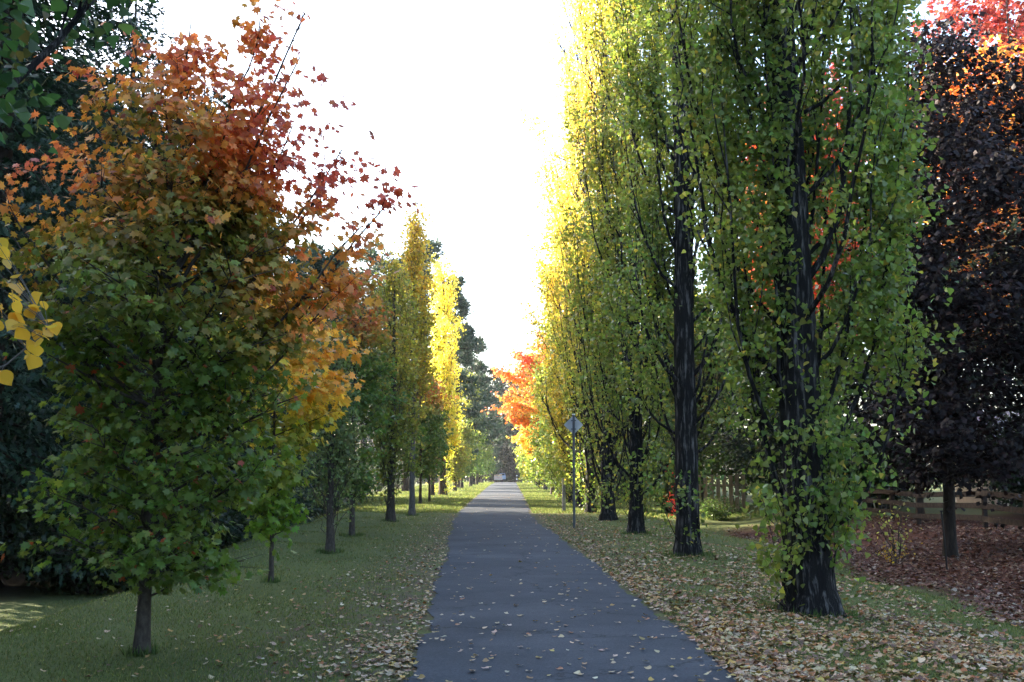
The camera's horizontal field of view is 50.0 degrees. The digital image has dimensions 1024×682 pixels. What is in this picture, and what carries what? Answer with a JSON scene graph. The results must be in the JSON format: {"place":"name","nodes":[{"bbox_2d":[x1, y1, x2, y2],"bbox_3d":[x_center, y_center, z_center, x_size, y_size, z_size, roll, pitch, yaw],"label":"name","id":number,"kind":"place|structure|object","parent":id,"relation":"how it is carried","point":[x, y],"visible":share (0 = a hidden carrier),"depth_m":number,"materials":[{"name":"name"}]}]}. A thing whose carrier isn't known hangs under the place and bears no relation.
{"place":"outdoors","nodes":[
{"label":"outdoors","id":0,"kind":"place"},
{"bbox_2d":[118,513,857,656],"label":"long grass","id":1,"kind":"structure","parent":0,"point":[156,650],"depth_m":13.82,"materials":[{"name":"green plant"}]},
{"bbox_2d":[0,475,1023,681],"bbox_3d":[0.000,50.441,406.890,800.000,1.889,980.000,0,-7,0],"label":"ground","id":2,"kind":"structure","parent":0,"point":[16,593],"depth_m":16.05,"materials":[{"name":"green plant"}]},
{"bbox_2d":[0,237,62,385],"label":"poplar tree","id":3,"kind":"object","parent":2,"relation":"on","point":[15,320],"visible":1,"depth_m":4.32,"materials":[{"name":"yellow plant"}]},
{"bbox_2d":[0,463,67,579],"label":"bush","id":4,"kind":"object","parent":2,"relation":"on","point":[5,516],"visible":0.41,"depth_m":24.81,"materials":[{"name":"green plant"}]},
{"bbox_2d":[0,0,155,153],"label":"poplar tree","id":5,"kind":"object","parent":2,"relation":"on","point":[24,33],"visible":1,"depth_m":7.02,"materials":[{"name":"green plant"}]},
{"bbox_2d":[0,473,178,595],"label":"bush","id":6,"kind":"object","parent":2,"relation":"on","point":[86,580],"visible":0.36,"depth_m":24.15,"materials":[{"name":"green plant"}]},
{"bbox_2d":[0,0,192,587],"bbox_3d":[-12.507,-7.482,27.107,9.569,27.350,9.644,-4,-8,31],"label":"spruce tree","id":7,"kind":"object","parent":2,"relation":"on","point":[10,152],"visible":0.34,"depth_m":26.13,"materials":[{"name":"green plant"}]},
{"bbox_2d":[0,0,290,566],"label":"spruce tree","id":8,"kind":"object","parent":2,"relation":"on","point":[150,6],"visible":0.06,"depth_m":33.49,"materials":[{"name":"green plant"}]},
{"bbox_2d":[62,485,243,573],"bbox_3d":[-9.870,4.949,29.610,5.386,2.787,5.199,0,-7,0],"label":"bush","id":9,"kind":"object","parent":2,"relation":"on","point":[229,518],"visible":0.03,"depth_m":30.28,"materials":[{"name":"green plant"}]},
{"bbox_2d":[51,86,328,546],"bbox_3d":[-11.560,-0.712,40.223,10.056,18.629,9.705,2,-7,-19],"label":"spruce tree","id":10,"kind":"object","parent":2,"relation":"on","point":[220,98],"visible":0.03,"depth_m":39.80,"materials":[{"name":"green plant"}]},
{"bbox_2d":[0,0,419,653],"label":"maple tree","id":11,"kind":"object","parent":2,"relation":"on","point":[168,296],"visible":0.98,"depth_m":10.52,"materials":[{"name":"green plant"}]},
{"bbox_2d":[172,480,275,560],"bbox_3d":[-9.826,5.213,33.693,5.965,3.184,5.439,0,-7,0],"label":"bush","id":12,"kind":"object","parent":2,"relation":"on","point":[229,538],"visible":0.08,"depth_m":33.23,"materials":[{"name":"green plant"}]},
{"bbox_2d":[0,497,474,681],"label":"leaves on left verge","id":13,"kind":"object","parent":2,"relation":"on","point":[387,658],"visible":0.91,"depth_m":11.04,"materials":[{"name":"brown plant"}]},
{"bbox_2d":[209,470,320,538],"bbox_3d":[-10.414,6.191,42.514,6.205,3.218,5.417,-4,-8,30],"label":"bush","id":14,"kind":"object","parent":2,"relation":"on","point":[310,494],"visible":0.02,"depth_m":43.20,"materials":[{"name":"green plant"}]},
{"bbox_2d":[204,211,349,524],"bbox_3d":[-12.302,0.971,50.403,10.171,17.628,9.860,1,-7,-10],"label":"spruce tree","id":15,"kind":"object","parent":2,"relation":"on","point":[313,486],"visible":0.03,"depth_m":50.24,"materials":[{"name":"green plant"}]},
{"bbox_2d":[209,292,371,581],"bbox_3d":[-3.462,1.518,16.931,2.653,5.003,2.496,0,-7,0],"label":"maple tree","id":16,"kind":"object","parent":2,"relation":"on","point":[292,434],"visible":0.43,"depth_m":16.73,"materials":[{"name":"orange plant"}]},
{"bbox_2d":[268,352,335,482],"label":"spruce tree","id":17,"kind":"object","parent":2,"relation":"on","point":[314,439],"depth_m":62.67,"materials":[{"name":"green plant"}]},
{"bbox_2d":[296,473,358,522],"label":"bush","id":18,"kind":"object","parent":2,"relation":"on","point":[317,500],"visible":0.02,"depth_m":52.23,"materials":[{"name":"green plant"}]},
{"bbox_2d":[298,322,368,552],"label":"poplar tree","id":19,"kind":"object","parent":2,"relation":"on","point":[336,457],"visible":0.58,"depth_m":23.68,"materials":[{"name":"green plant"}]},
{"bbox_2d":[285,236,385,477],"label":"pine tree","id":20,"kind":"object","parent":2,"relation":"on","point":[317,264],"visible":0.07,"depth_m":70.72,"materials":[{"name":"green plant"}]},
{"bbox_2d":[308,466,379,515],"bbox_3d":[-10.800,8.239,62.218,6.734,3.462,6.107,3,-7,-25],"label":"bush","id":21,"kind":"object","parent":2,"relation":"on","point":[346,496],"visible":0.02,"depth_m":62.17,"materials":[{"name":"green plant"}]},
{"bbox_2d":[317,249,399,491],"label":"pine tree","id":22,"kind":"object","parent":2,"relation":"on","point":[362,442],"depth_m":103.39,"materials":[{"name":"green plant"}]},
{"bbox_2d":[308,269,412,535],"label":"maple tree","id":23,"kind":"object","parent":2,"relation":"on","point":[358,327],"visible":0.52,"depth_m":30.50,"materials":[{"name":"green plant"}]},
{"bbox_2d":[349,441,387,492],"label":"bush","id":24,"kind":"object","parent":2,"relation":"on","point":[370,468],"visible":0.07,"depth_m":100.53,"materials":[{"name":"green plant"}]},
{"bbox_2d":[369,460,401,491],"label":"bush","id":25,"kind":"object","parent":2,"relation":"on","point":[396,473],"visible":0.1,"depth_m":112.89,"materials":[{"name":"green plant"}]},
{"bbox_2d":[360,242,431,521],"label":"poplar tree","id":26,"kind":"object","parent":2,"relation":"on","point":[390,459],"visible":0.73,"depth_m":37.87,"materials":[{"name":"green plant"}]},
{"bbox_2d":[374,455,418,488],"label":"bush","id":27,"kind":"object","parent":2,"relation":"on","point":[401,479],"visible":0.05,"depth_m":128.96,"materials":[{"name":"green plant"}]},
{"bbox_2d":[352,235,470,491],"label":"pine tree","id":28,"kind":"object","parent":2,"relation":"on","point":[437,244],"visible":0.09,"depth_m":97.32,"materials":[{"name":"green plant"}]},
{"bbox_2d":[385,202,442,514],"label":"poplar tree","id":29,"kind":"object","parent":2,"relation":"on","point":[413,260],"visible":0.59,"depth_m":45.31,"materials":[{"name":"yellow plant"}]},
{"bbox_2d":[398,373,458,503],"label":"maple tree","id":30,"kind":"object","parent":2,"relation":"on","point":[434,421],"visible":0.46,"depth_m":57.61,"materials":[{"name":"green plant"}]},
{"bbox_2d":[408,409,455,501],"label":"maple tree","id":31,"kind":"object","parent":2,"relation":"on","point":[446,448],"visible":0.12,"depth_m":64.62,"materials":[{"name":"green plant"}]},
{"bbox_2d":[422,378,449,495],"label":"poplar tree","id":32,"kind":"object","parent":2,"relation":"on","point":[432,489],"visible":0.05,"depth_m":74.52,"materials":[{"name":"green plant"}]},
{"bbox_2d":[423,252,469,494],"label":"poplar tree","id":33,"kind":"object","parent":2,"relation":"on","point":[445,363],"visible":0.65,"depth_m":81.54,"materials":[{"name":"yellow plant"}]},
{"bbox_2d":[436,430,475,490],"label":"poplar tree","id":34,"kind":"object","parent":2,"relation":"on","point":[461,464],"visible":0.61,"depth_m":95.79,"materials":[{"name":"green plant"}]},
{"bbox_2d":[455,420,481,487],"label":"poplar tree","id":35,"kind":"object","parent":2,"relation":"on","point":[468,433],"visible":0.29,"depth_m":111.18,"materials":[{"name":"green plant"}]},
{"bbox_2d":[435,272,505,487],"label":"pine tree","id":36,"kind":"object","parent":2,"relation":"on","point":[464,359],"visible":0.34,"depth_m":118.44,"materials":[{"name":"green plant"}]},
{"bbox_2d":[461,372,490,486],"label":"poplar tree","id":37,"kind":"object","parent":2,"relation":"on","point":[479,447],"visible":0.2,"depth_m":123.53,"materials":[{"name":"green plant"}]},
{"bbox_2d":[468,440,496,483],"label":"poplar tree","id":38,"kind":"object","parent":2,"relation":"on","point":[486,454],"visible":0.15,"depth_m":140.72,"materials":[{"name":"green plant"}]},
{"bbox_2d":[459,335,507,484],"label":"pine tree","id":39,"kind":"object","parent":2,"relation":"on","point":[491,435],"visible":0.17,"depth_m":140.48,"materials":[{"name":"green plant"}]},
{"bbox_2d":[479,447,496,482],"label":"poplar tree","id":40,"kind":"object","parent":2,"relation":"on","point":[489,470],"visible":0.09,"depth_m":163.56,"materials":[{"name":"green plant"}]},
{"bbox_2d":[465,374,518,482],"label":"pine tree","id":41,"kind":"object","parent":2,"relation":"on","point":[495,449],"visible":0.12,"depth_m":168.16,"materials":[{"name":"green plant"}]},
{"bbox_2d":[494,473,505,481],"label":"utility truck","id":42,"kind":"object","parent":2,"relation":"on","point":[500,476],"visible":0.93,"depth_m":223.78,"materials":[{"name":"metal"}]},
{"bbox_2d":[480,332,554,494],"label":"maple tree","id":43,"kind":"object","parent":2,"relation":"on","point":[518,414],"visible":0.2,"depth_m":80.94,"materials":[{"name":"orange plant"}]},
{"bbox_2d":[512,438,531,484],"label":"poplar tree","id":44,"kind":"object","parent":2,"relation":"on","point":[517,455],"visible":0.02,"depth_m":148.40,"materials":[{"name":"yellow plant"}]},
{"bbox_2d":[517,452,537,485],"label":"poplar tree","id":45,"kind":"object","parent":2,"relation":"on","point":[524,469],"visible":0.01,"depth_m":129.33,"materials":[{"name":"yellow plant"}]},
{"bbox_2d":[515,433,542,487],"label":"poplar tree","id":46,"kind":"object","parent":2,"relation":"on","point":[522,474],"visible":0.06,"depth_m":114.93,"materials":[{"name":"yellow plant"}]},
{"bbox_2d":[338,361,724,483],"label":"distant wood","id":47,"kind":"object","parent":2,"relation":"on","point":[507,456],"visible":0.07,"depth_m":239.83,"materials":[{"name":"green plant"}]},
{"bbox_2d":[515,414,550,489],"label":"poplar tree","id":48,"kind":"object","parent":2,"relation":"on","point":[530,468],"visible":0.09,"depth_m":102.14,"materials":[{"name":"yellow plant"}]},
{"bbox_2d":[521,320,561,496],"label":"poplar tree","id":49,"kind":"object","parent":2,"relation":"on","point":[531,393],"visible":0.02,"depth_m":75.67,"materials":[{"name":"yellow plant"}]},
{"bbox_2d":[524,252,575,498],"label":"poplar tree","id":50,"kind":"object","parent":2,"relation":"on","point":[536,444],"visible":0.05,"depth_m":67.94,"materials":[{"name":"yellow plant"}]},
{"bbox_2d":[523,188,600,501],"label":"poplar tree","id":51,"kind":"object","parent":2,"relation":"on","point":[569,491],"visible":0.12,"depth_m":60.49,"materials":[{"name":"yellow plant"}]},
{"bbox_2d":[562,478,565,510],"bbox_3d":[2.239,6.779,47.517,0.140,1.660,0.106,1,-7,-6],"label":"marker post","id":52,"kind":"object","parent":2,"relation":"on","point":[563,498],"visible":0.8,"depth_m":47.48,"materials":[{"name":"paint"}]},
{"bbox_2d":[520,77,626,507],"bbox_3d":[3.083,-2.577,54.192,5.389,22.129,4.904,0,-7,0],"label":"poplar tree","id":53,"kind":"object","parent":2,"relation":"on","point":[559,419],"visible":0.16,"depth_m":53.63,"materials":[{"name":"yellow plant"}]},
{"bbox_2d":[564,414,582,527],"bbox_3d":[1.898,4.125,33.662,0.588,3.786,0.106,0,-7,0],"label":"road sign","id":54,"kind":"object","parent":2,"relation":"on","point":[573,424],"visible":0.93,"depth_m":33.79,"materials":[{"name":"metal"}]},
{"bbox_2d":[518,0,650,512],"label":"poplar tree","id":55,"kind":"object","parent":2,"relation":"on","point":[585,464],"visible":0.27,"depth_m":46.92,"materials":[{"name":"yellow plant"}]},
{"bbox_2d":[543,0,659,520],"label":"poplar tree","id":56,"kind":"object","parent":2,"relation":"on","point":[606,459],"visible":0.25,"depth_m":39.60,"materials":[{"name":"yellow plant"}]},
{"bbox_2d":[576,430,642,500],"bbox_3d":[6.422,7.020,65.558,6.816,5.129,7.307,0,-7,0],"label":"bush","id":57,"kind":"object","parent":2,"relation":"on","point":[620,489],"visible":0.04,"depth_m":64.36,"materials":[{"name":"green plant"}]},
{"bbox_2d":[555,0,706,533],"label":"poplar tree","id":58,"kind":"object","parent":2,"relation":"on","point":[609,225],"visible":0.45,"depth_m":30.40,"materials":[{"name":"green plant"}]},
{"bbox_2d":[663,465,675,518],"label":"red shrub","id":59,"kind":"object","parent":2,"relation":"on","point":[672,510],"visible":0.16,"depth_m":43.70,"materials":[{"name":"brown plant"}]},
{"bbox_2d":[584,0,764,556],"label":"poplar tree","id":60,"kind":"object","parent":2,"relation":"on","point":[682,372],"visible":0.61,"depth_m":22.86,"materials":[{"name":"green plant"}]},
{"bbox_2d":[614,402,739,513],"bbox_3d":[7.718,5.209,51.526,6.457,5.928,6.430,-5,-8,36],"label":"bush","id":61,"kind":"object","parent":2,"relation":"on","point":[671,494],"visible":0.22,"depth_m":50.51,"materials":[{"name":"green plant"}]},
{"bbox_2d":[640,286,740,443],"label":"autumn tree","id":62,"kind":"object","parent":2,"relation":"on","point":[701,297],"depth_m":60.98,"materials":[{"name":"plant"}]},
{"bbox_2d":[641,317,747,501],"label":"dark tree","id":63,"kind":"object","parent":2,"relation":"on","point":[701,403],"visible":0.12,"depth_m":53.89,"materials":[{"name":"green plant"}]},
{"bbox_2d":[699,493,741,520],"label":"bush","id":64,"kind":"object","parent":2,"relation":"on","point":[715,510],"visible":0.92,"depth_m":45.60,"materials":[{"name":"green plant"}]},
{"bbox_2d":[698,475,747,514],"bbox_3d":[9.150,6.885,48.577,2.600,1.900,0.150,0,-7,0],"label":"paling fence","id":65,"kind":"object","parent":2,"relation":"on","point":[724,484],"visible":0.41,"depth_m":48.57,"materials":[{"name":"brown wood"}]},
{"bbox_2d":[699,415,781,503],"bbox_3d":[11.089,4.675,49.650,6.490,5.405,5.924,-5,-8,34],"label":"bush","id":66,"kind":"object","parent":2,"relation":"on","point":[748,481],"visible":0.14,"depth_m":49.70,"materials":[{"name":"green plant"}]},
{"bbox_2d":[537,498,1023,681],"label":"leaves on right verge","id":67,"kind":"object","parent":2,"relation":"on","point":[939,642],"visible":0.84,"depth_m":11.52,"materials":[{"name":"brown plant"}]},
{"bbox_2d":[698,308,862,478],"bbox_3d":[10.884,2.666,43.978,7.553,9.064,6.965,3,-8,-27],"label":"dark tree","id":68,"kind":"object","parent":2,"relation":"on","point":[741,454],"visible":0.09,"depth_m":43.29,"materials":[{"name":"green plant"}]},
{"bbox_2d":[702,115,872,321],"bbox_3d":[12.624,-1.433,48.253,8.206,17.967,8.224,0,-7,0],"label":"autumn tree","id":69,"kind":"object","parent":2,"relation":"on","point":[831,254],"visible":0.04,"depth_m":47.24,"materials":[{"name":"plant"}]},
{"bbox_2d":[637,0,964,616],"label":"poplar tree","id":70,"kind":"object","parent":2,"relation":"on","point":[811,421],"visible":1,"depth_m":13.97,"materials":[{"name":"green plant"}]},
{"bbox_2d":[745,52,877,335],"bbox_3d":[16.823,-3.443,60.906,11.474,24.437,11.711,-1,-7,12],"label":"autumn tree","id":71,"kind":"object","parent":2,"relation":"on","point":[832,67],"depth_m":60.18,"materials":[{"name":"plant"}]},
{"bbox_2d":[716,514,1023,626],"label":"leaves on bank","id":72,"kind":"object","parent":2,"relation":"on","point":[1012,607],"visible":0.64,"depth_m":23.14,"materials":[{"name":"brown plant"}]},
{"bbox_2d":[830,426,941,508],"bbox_3d":[14.976,5.056,45.616,6.034,3.983,5.877,-5,-8,36],"label":"bush","id":73,"kind":"object","parent":2,"relation":"on","point":[877,481],"visible":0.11,"depth_m":44.81,"materials":[{"name":"green plant"}]},
{"bbox_2d":[872,498,921,555],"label":"sapling","id":74,"kind":"object","parent":2,"relation":"on","point":[899,544],"visible":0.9,"depth_m":25.64,"materials":[{"name":"plant"}]},
{"bbox_2d":[875,538,922,563],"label":"yellow shrub","id":75,"kind":"object","parent":2,"relation":"on","point":[892,558],"visible":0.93,"depth_m":24.59,"materials":[{"name":"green plant"}]},
{"bbox_2d":[815,243,1018,513],"bbox_3d":[13.511,1.569,37.163,7.977,9.482,7.293,-6,-9,42],"label":"dark tree","id":76,"kind":"object","parent":2,"relation":"on","point":[870,441],"visible":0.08,"depth_m":36.19,"materials":[{"name":"green plant"}]},
{"bbox_2d":[827,11,1023,557],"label":"purple leaved tree","id":77,"kind":"object","parent":2,"relation":"on","point":[989,161],"visible":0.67,"depth_m":24.22,"materials":[{"name":"broad purple leaf"},{"name":"bark"}]},
{"bbox_2d":[842,488,1023,527],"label":"rail fence","id":78,"kind":"object","parent":2,"relation":"on","point":[984,518],"visible":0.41,"depth_m":31.98,"materials":[{"name":"brown wood"}]},
{"bbox_2d":[850,31,1023,413],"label":"autumn tree","id":79,"kind":"object","parent":2,"relation":"on","point":[984,43],"visible":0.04,"depth_m":45.80,"materials":[{"name":"red plant"}]},
{"bbox_2d":[940,510,947,569],"bbox_3d":[8.881,4.152,22.564,0.111,1.326,0.050,0,-7,0],"label":"stake","id":80,"kind":"object","parent":2,"relation":"on","point":[941,511],"visible":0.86,"depth_m":22.56,"materials":[{"name":"metal"}]},
{"bbox_2d":[896,0,1023,358],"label":"autumn tree","id":81,"kind":"object","parent":2,"relation":"on","point":[999,21],"visible":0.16,"depth_m":54.56,"materials":[{"name":"red plant"}]},
{"bbox_2d":[955,409,1022,507],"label":"house","id":82,"kind":"structure","parent":2,"relation":"on","point":[968,500],"depth_m":46.08,"materials":[{"name":"grey glass"}]},
{"bbox_2d":[958,213,1023,467],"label":"dark tree","id":83,"kind":"object","parent":2,"relation":"on","point":[1014,225],"visible":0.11,"depth_m":34.03,"materials":[{"name":"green plant"}]},
{"bbox_2d":[971,411,1023,511],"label":"bush","id":84,"kind":"object","parent":2,"relation":"on","point":[1018,489],"visible":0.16,"depth_m":38.35,"materials":[{"name":"green plant"}]},
{"bbox_2d":[28,0,1023,473],"label":"sky","id":85,"kind":"structure","parent":0,"point":[445,85],"materials":[{"name":"white"}]},
{"bbox_2d":[314,481,771,520],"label":"grass","id":86,"kind":"structure","parent":0,"point":[451,503],"depth_m":59.51,"materials":[{"name":"green plant"}]},
{"bbox_2d":[403,481,736,681],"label":"path","id":87,"kind":"structure","parent":0,"point":[438,659],"depth_m":12.63,"materials":[{"name":"grey asphalt"}]},
{"bbox_2d":[412,498,730,681],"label":"leaves on path","id":88,"kind":"object","parent":87,"relation":"on","point":[421,676],"visible":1,"depth_m":10.98,"materials":[{"name":"brown plant"}]}
]}

